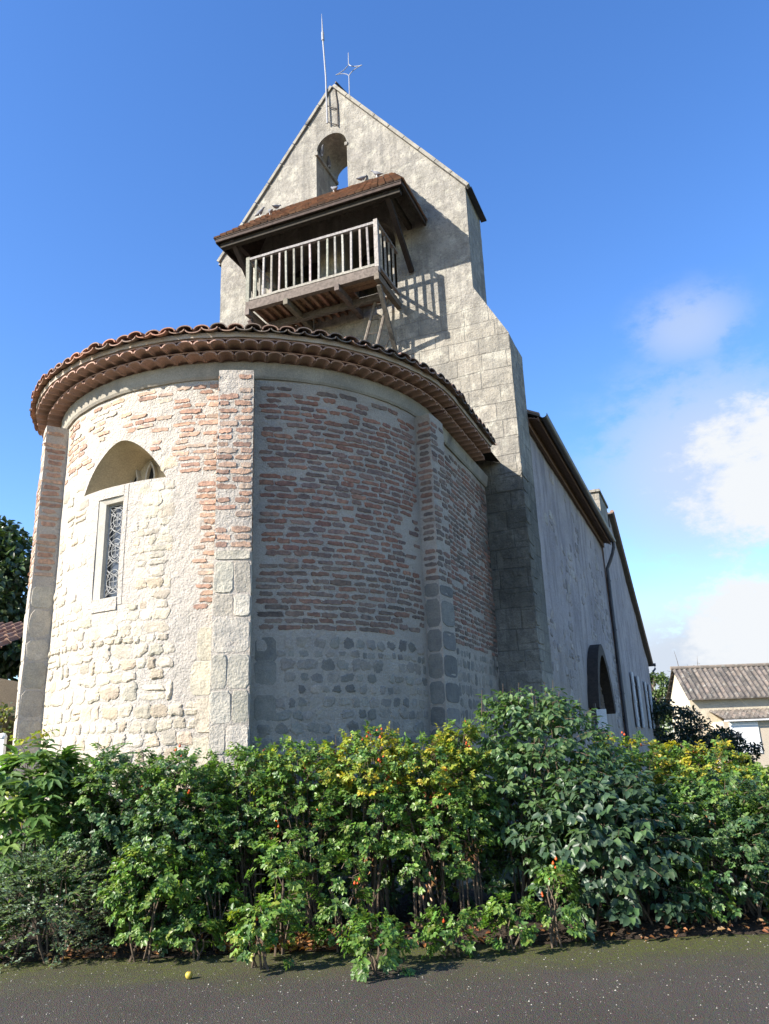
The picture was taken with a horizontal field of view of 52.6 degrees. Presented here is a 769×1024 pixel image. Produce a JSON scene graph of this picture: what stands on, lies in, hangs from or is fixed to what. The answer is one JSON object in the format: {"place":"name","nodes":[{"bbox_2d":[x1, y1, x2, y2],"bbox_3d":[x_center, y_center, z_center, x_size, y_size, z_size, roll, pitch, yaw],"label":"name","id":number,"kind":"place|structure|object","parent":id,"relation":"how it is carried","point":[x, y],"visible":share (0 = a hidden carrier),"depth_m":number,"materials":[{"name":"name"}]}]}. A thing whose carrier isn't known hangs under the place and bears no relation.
{"place":"outdoors","nodes":[
{"label":"outdoors","id":0,"kind":"place"},
{"bbox_2d":[0,715,14,819],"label":"garden wall","id":1,"kind":"structure","parent":0,"point":[6,725],"depth_m":10.59,"materials":[{"name":"stone"}]},
{"bbox_2d":[0,702,15,739],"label":"ivy","id":2,"kind":"object","parent":1,"relation":"attached to","point":[6,711],"visible":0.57,"depth_m":10.51,"materials":[{"name":"green plant"}]},
{"bbox_2d":[0,750,768,1023],"bbox_3d":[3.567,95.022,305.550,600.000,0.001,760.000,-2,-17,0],"label":"ground","id":3,"kind":"structure","parent":0,"point":[640,995],"depth_m":5.49,"materials":[{"name":"grey asphalt"}]},
{"bbox_2d":[0,733,6,766],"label":"gate post","id":4,"kind":"object","parent":3,"relation":"on","point":[3,738],"visible":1,"depth_m":9.18,"materials":[{"name":"white paint"}]},
{"bbox_2d":[0,621,23,715],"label":"outbuilding","id":5,"kind":"structure","parent":3,"relation":"on","point":[10,631],"depth_m":16.58,"materials":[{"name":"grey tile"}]},
{"bbox_2d":[0,515,32,680],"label":"evergreen tree","id":6,"kind":"object","parent":3,"relation":"on","point":[15,563],"visible":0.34,"depth_m":24.05,"materials":[{"name":"green plant"}]},
{"bbox_2d":[92,837,198,962],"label":"rose shoot","id":7,"kind":"object","parent":3,"relation":"on","point":[127,909],"visible":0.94,"depth_m":6.50,"materials":[{"name":"green plant"}]},
{"bbox_2d":[185,970,192,978],"bbox_3d":[-1.480,3.499,5.891,0.056,0.062,0.055,-17,-22,39],"label":"fallen apple","id":8,"kind":"object","parent":3,"relation":"on","point":[189,974],"visible":1,"depth_m":5.87,"materials":[{"name":"yellow plant"}]},
{"bbox_2d":[158,913,227,960],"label":"rose shoot","id":9,"kind":"object","parent":3,"relation":"on","point":[195,946],"visible":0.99,"depth_m":6.47,"materials":[{"name":"green plant"}]},
{"bbox_2d":[224,893,305,970],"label":"rose shoot","id":10,"kind":"object","parent":3,"relation":"on","point":[267,917],"visible":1,"depth_m":6.08,"materials":[{"name":"green plant"}]},
{"bbox_2d":[244,830,316,955],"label":"rose shoot","id":11,"kind":"object","parent":3,"relation":"on","point":[298,888],"visible":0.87,"depth_m":6.56,"materials":[{"name":"green plant"}]},
{"bbox_2d":[0,84,630,915],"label":"church","id":12,"kind":"structure","parent":3,"relation":"on","point":[246,534],"depth_m":10.19,"materials":[{"name":"yellow stone"}]},
{"bbox_2d":[213,172,427,295],"bbox_3d":[-1.408,-6.231,16.818,4.463,2.692,1.500,-9,-18,21],"label":"canopy","id":13,"kind":"object","parent":12,"relation":"attached to","point":[239,245],"visible":1,"depth_m":16.31,"materials":[{"name":"wood"}]},
{"bbox_2d":[255,207,264,216],"bbox_3d":[-2.896,-6.974,18.107,0.288,0.230,0.099,-9,-18,22],"label":"pigeon","id":14,"kind":"object","parent":13,"relation":"on","point":[259,212],"visible":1,"depth_m":18.08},
{"bbox_2d":[356,175,366,180],"bbox_3d":[-0.503,-7.516,17.514,0.288,0.230,0.099,5,-18,-22],"label":"pigeon","id":15,"kind":"object","parent":13,"relation":"on","point":[361,178],"visible":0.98,"depth_m":17.47,"materials":[{"name":"grey"}]},
{"bbox_2d":[370,170,382,175],"bbox_3d":[-0.174,-7.555,17.354,0.288,0.230,0.099,-8,-18,19],"label":"pigeon","id":16,"kind":"object","parent":13,"relation":"on","point":[376,173],"visible":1,"depth_m":17.31,"materials":[{"name":"white"}]},
{"bbox_2d":[320,145,323,156],"bbox_3d":[-1.492,-8.562,18.515,0.099,0.230,0.288,4,-18,-20],"label":"pigeon","id":17,"kind":"object","parent":12,"relation":"on","point":[321,151],"visible":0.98,"depth_m":18.47,"materials":[{"name":"grey"}]},
{"bbox_2d":[245,218,401,351],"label":"wooden balcony","id":18,"kind":"structure","parent":12,"relation":"attached to","point":[307,303],"depth_m":16.14,"materials":[{"name":"grey wood"}]},
{"bbox_2d":[364,293,388,343],"bbox_3d":[-0.332,-3.126,15.553,1.046,3.004,0.231,2,-17,-12],"label":"ladder","id":19,"kind":"object","parent":18,"relation":"attached to","point":[379,332],"visible":0.29,"depth_m":15.79,"materials":[{"name":"wood"}]},
{"bbox_2d":[327,156,330,168],"bbox_3d":[-1.342,-8.460,18.870,0.099,0.230,0.288,-3,-17,2],"label":"pigeon","id":20,"kind":"object","parent":12,"relation":"on","point":[329,163],"visible":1,"depth_m":18.83,"materials":[{"name":"grey"}]},
{"bbox_2d":[321,14,337,126],"bbox_3d":[-1.336,-10.750,18.860,0.386,3.570,0.071,-7,-18,15],"label":"lightning rod","id":21,"kind":"object","parent":12,"relation":"attached to","point":[322,40],"visible":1,"depth_m":18.69,"materials":[{"name":"metal"}]},
{"bbox_2d":[335,53,361,94],"bbox_3d":[-0.966,-10.799,19.139,0.722,1.700,0.562,-9,-18,21],"label":"iron cross","id":22,"kind":"object","parent":12,"relation":"on","point":[337,84],"visible":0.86,"depth_m":19.35,"materials":[{"name":"metal"}]},
{"bbox_2d":[306,848,374,953],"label":"rose shoot","id":23,"kind":"object","parent":3,"relation":"on","point":[335,910],"visible":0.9,"depth_m":6.55,"materials":[{"name":"green plant"}]},
{"bbox_2d":[332,907,418,982],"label":"rose shoot","id":24,"kind":"object","parent":3,"relation":"on","point":[360,943],"visible":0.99,"depth_m":5.85,"materials":[{"name":"green plant"}]},
{"bbox_2d":[0,879,768,962],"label":"flower bed soil","id":25,"kind":"structure","parent":3,"relation":"on","point":[402,915],"depth_m":6.81,"materials":[{"name":"brown soil"}]},
{"bbox_2d":[0,896,22,959],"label":"green groundcover","id":26,"kind":"object","parent":25,"relation":"on","point":[6,925],"visible":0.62,"depth_m":6.66,"materials":[{"name":"green plant"}]},
{"bbox_2d":[4,729,59,917],"bbox_3d":[-3.847,3.330,8.268,0.872,1.992,0.713,-11,-19,26],"label":"yellow sapling","id":27,"kind":"object","parent":25,"relation":"on","point":[21,740],"visible":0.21,"depth_m":8.57,"materials":[{"name":"green plant"}]},
{"bbox_2d":[0,738,124,941],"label":"fig shrub","id":28,"kind":"object","parent":25,"relation":"on","point":[29,800],"visible":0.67,"depth_m":7.17,"materials":[{"name":"green plant"}]},
{"bbox_2d":[0,838,127,968],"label":"sage shrub","id":29,"kind":"object","parent":25,"relation":"on","point":[46,864],"visible":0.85,"depth_m":6.65,"materials":[{"name":"green plant"}]},
{"bbox_2d":[15,757,124,918],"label":"rose bush","id":30,"kind":"object","parent":25,"relation":"on","point":[37,839],"visible":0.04,"depth_m":7.94,"materials":[{"name":"green plant"}]},
{"bbox_2d":[79,741,137,917],"bbox_3d":[-2.954,3.270,7.886,0.934,1.815,0.908,8,-20,-31],"label":"sumac sapling","id":31,"kind":"object","parent":25,"relation":"on","point":[98,745],"visible":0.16,"depth_m":8.06,"materials":[{"name":"green plant"}]},
{"bbox_2d":[32,745,193,942],"bbox_3d":[-2.490,3.117,7.356,1.459,1.770,1.424,-2,-17,0],"label":"rose bush","id":32,"kind":"object","parent":25,"relation":"on","point":[100,789],"visible":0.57,"depth_m":7.12,"materials":[{"name":"green plant"}]},
{"bbox_2d":[92,761,205,924],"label":"rose bush","id":33,"kind":"object","parent":25,"relation":"on","point":[103,845],"visible":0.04,"depth_m":7.72,"materials":[{"name":"green plant"}]},
{"bbox_2d":[116,745,252,956],"bbox_3d":[-1.912,3.073,7.253,1.211,1.751,1.300,13,-23,-40],"label":"rose bush","id":34,"kind":"object","parent":25,"relation":"on","point":[167,816],"visible":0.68,"depth_m":7.04,"materials":[{"name":"green plant"}]},
{"bbox_2d":[176,850,247,951],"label":"rose shoot","id":35,"kind":"object","parent":25,"relation":"on","point":[199,907],"visible":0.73,"depth_m":6.74,"materials":[{"name":"green plant"}]},
{"bbox_2d":[164,753,286,921],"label":"rose bush","id":36,"kind":"object","parent":25,"relation":"on","point":[223,904],"visible":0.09,"depth_m":7.66,"materials":[{"name":"green plant"}]},
{"bbox_2d":[185,737,306,930],"bbox_3d":[-1.311,3.063,7.383,1.192,1.803,1.159,-2,-17,0],"label":"rose bush","id":37,"kind":"object","parent":25,"relation":"on","point":[241,764],"visible":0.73,"depth_m":7.27,"materials":[{"name":"green plant"}]},
{"bbox_2d":[290,941,297,949],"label":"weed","id":38,"kind":"object","parent":25,"relation":"on","point":[292,943],"visible":0.46,"depth_m":6.59,"materials":[{"name":"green plant"}]},
{"bbox_2d":[229,734,370,930],"bbox_3d":[-0.739,3.033,7.364,1.149,1.810,1.199,-15,-21,36],"label":"rose bush","id":39,"kind":"object","parent":25,"relation":"on","point":[306,767],"visible":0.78,"depth_m":7.24,"materials":[{"name":"green plant"}]},
{"bbox_2d":[243,758,362,910],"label":"rose bush","id":40,"kind":"object","parent":25,"relation":"on","point":[325,889],"visible":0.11,"depth_m":7.70,"materials":[{"name":"green plant"}]},
{"bbox_2d":[306,746,438,914],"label":"rose bush","id":41,"kind":"object","parent":25,"relation":"on","point":[394,901],"visible":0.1,"depth_m":7.71,"materials":[{"name":"green plant"}]},
{"bbox_2d":[309,720,437,930],"bbox_3d":[-0.093,2.957,7.400,1.230,1.928,1.253,-2,-17,0],"label":"rose bush","id":42,"kind":"object","parent":25,"relation":"on","point":[360,759],"visible":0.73,"depth_m":7.24,"materials":[{"name":"green plant"}]},
{"bbox_2d":[0,909,768,961],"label":"fallen leaves","id":43,"kind":"object","parent":25,"relation":"on","point":[298,943],"visible":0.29,"depth_m":6.62,"materials":[{"name":"brown plant"}]},
{"bbox_2d":[370,731,494,925],"bbox_3d":[0.400,2.995,7.356,1.202,1.794,1.219,-17,-23,41],"label":"rose bush","id":44,"kind":"object","parent":25,"relation":"on","point":[412,849],"visible":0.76,"depth_m":7.15,"materials":[{"name":"green plant"}]},
{"bbox_2d":[384,743,503,914],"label":"rose bush","id":45,"kind":"object","parent":25,"relation":"on","point":[407,888],"visible":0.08,"depth_m":7.84,"materials":[{"name":"green plant"}]},
{"bbox_2d":[429,718,510,929],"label":"rose bush","id":46,"kind":"object","parent":25,"relation":"on","point":[479,823],"visible":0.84,"depth_m":7.25,"materials":[{"name":"green plant"}]},
{"bbox_2d":[470,737,582,902],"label":"rose bush","id":47,"kind":"object","parent":25,"relation":"on","point":[518,881],"visible":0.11,"depth_m":8.16,"materials":[{"name":"green plant"}]},
{"bbox_2d":[435,684,641,916],"bbox_3d":[1.532,2.823,7.744,2.114,2.272,1.531,-2,-17,0],"label":"lilac bush","id":48,"kind":"object","parent":25,"relation":"on","point":[553,717],"visible":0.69,"depth_m":7.57,"materials":[{"name":"green plant"}]},
{"bbox_2d":[540,749,660,898],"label":"rose bush","id":49,"kind":"object","parent":25,"relation":"on","point":[578,763],"visible":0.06,"depth_m":8.12,"materials":[{"name":"green plant"}]},
{"bbox_2d":[503,763,715,940],"bbox_3d":[2.051,3.044,7.094,1.955,1.435,1.577,-2,-17,0],"label":"lilac bush","id":50,"kind":"object","parent":25,"relation":"on","point":[585,852],"visible":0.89,"depth_m":6.82,"materials":[{"name":"green plant"}]},
{"bbox_2d":[577,730,710,895],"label":"rose bush","id":51,"kind":"object","parent":25,"relation":"on","point":[655,750],"visible":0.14,"depth_m":8.36,"materials":[{"name":"green plant"}]},
{"bbox_2d":[621,752,700,880],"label":"rose bush","id":52,"kind":"object","parent":25,"relation":"on","point":[651,768],"depth_m":8.95,"materials":[{"name":"green plant"}]},
{"bbox_2d":[637,760,768,924],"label":"bush","id":53,"kind":"object","parent":25,"relation":"on","point":[718,837],"visible":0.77,"depth_m":7.06,"materials":[{"name":"green plant"}]},
{"bbox_2d":[675,845,736,924],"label":"rose shoot","id":54,"kind":"object","parent":25,"relation":"on","point":[707,886],"visible":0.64,"depth_m":6.77,"materials":[{"name":"green plant"}]},
{"bbox_2d":[645,734,768,896],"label":"rose bush","id":55,"kind":"object","parent":25,"relation":"on","point":[720,752],"visible":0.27,"depth_m":8.28,"materials":[{"name":"green plant"}]},
{"bbox_2d":[696,767,767,884],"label":"rose bush","id":56,"kind":"object","parent":25,"relation":"on","point":[724,827],"visible":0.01,"depth_m":8.66,"materials":[{"name":"green plant"}]},
{"bbox_2d":[712,763,768,910],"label":"rose bush","id":57,"kind":"object","parent":25,"relation":"on","point":[764,777],"visible":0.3,"depth_m":7.55,"materials":[{"name":"green plant"}]},
{"bbox_2d":[3,934,767,1023],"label":"gravel chips","id":58,"kind":"object","parent":3,"relation":"on","point":[398,989],"visible":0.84,"depth_m":5.58,"materials":[{"name":"grey gravel"}]},
{"bbox_2d":[408,902,480,958],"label":"rose shoot","id":59,"kind":"object","parent":3,"relation":"on","point":[446,933],"visible":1,"depth_m":6.21,"materials":[{"name":"green plant"}]},
{"bbox_2d":[477,892,542,952],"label":"rose shoot","id":60,"kind":"object","parent":3,"relation":"on","point":[511,917],"visible":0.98,"depth_m":6.37,"materials":[{"name":"green plant"}]},
{"bbox_2d":[524,857,588,947],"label":"rose shoot","id":61,"kind":"object","parent":3,"relation":"on","point":[551,876],"visible":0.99,"depth_m":6.49,"materials":[{"name":"green plant"}]},
{"bbox_2d":[593,703,607,764],"bbox_3d":[4.629,5.227,16.283,0.255,2.400,0.070,-9,-18,21],"label":"notice board","id":62,"kind":"object","parent":3,"relation":"on","point":[600,712],"visible":0.46,"depth_m":16.51,"materials":[{"name":"metal"}]},
{"bbox_2d":[589,489,655,780],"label":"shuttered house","id":63,"kind":"structure","parent":3,"relation":"on","point":[636,660],"depth_m":30.04,"materials":[{"name":"paint"}]},
{"bbox_2d":[622,697,696,770],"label":"dark shrub","id":64,"kind":"object","parent":3,"relation":"on","point":[661,710],"visible":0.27,"depth_m":34.59,"materials":[{"name":"green plant"}]},
{"bbox_2d":[649,670,673,748],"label":"green tree","id":65,"kind":"object","parent":3,"relation":"on","point":[662,680],"visible":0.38,"depth_m":59.65,"materials":[{"name":"green plant"}]},
{"bbox_2d":[666,705,729,773],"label":"dark shrub","id":66,"kind":"object","parent":3,"relation":"on","point":[688,714],"visible":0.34,"depth_m":35.37,"materials":[{"name":"green plant"}]},
{"bbox_2d":[704,726,764,767],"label":"dark shrub","id":67,"kind":"object","parent":3,"relation":"on","point":[735,741],"visible":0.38,"depth_m":35.89,"materials":[{"name":"green plant"}]},
{"bbox_2d":[0,0,768,740],"label":"sky","id":68,"kind":"structure","parent":0,"point":[613,154],"materials":[{"name":"blue"}]},
{"bbox_2d":[666,663,768,767],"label":"tiled house","id":69,"kind":"structure","parent":0,"point":[735,697],"depth_m":43.63,"materials":[{"name":"grey tile"}]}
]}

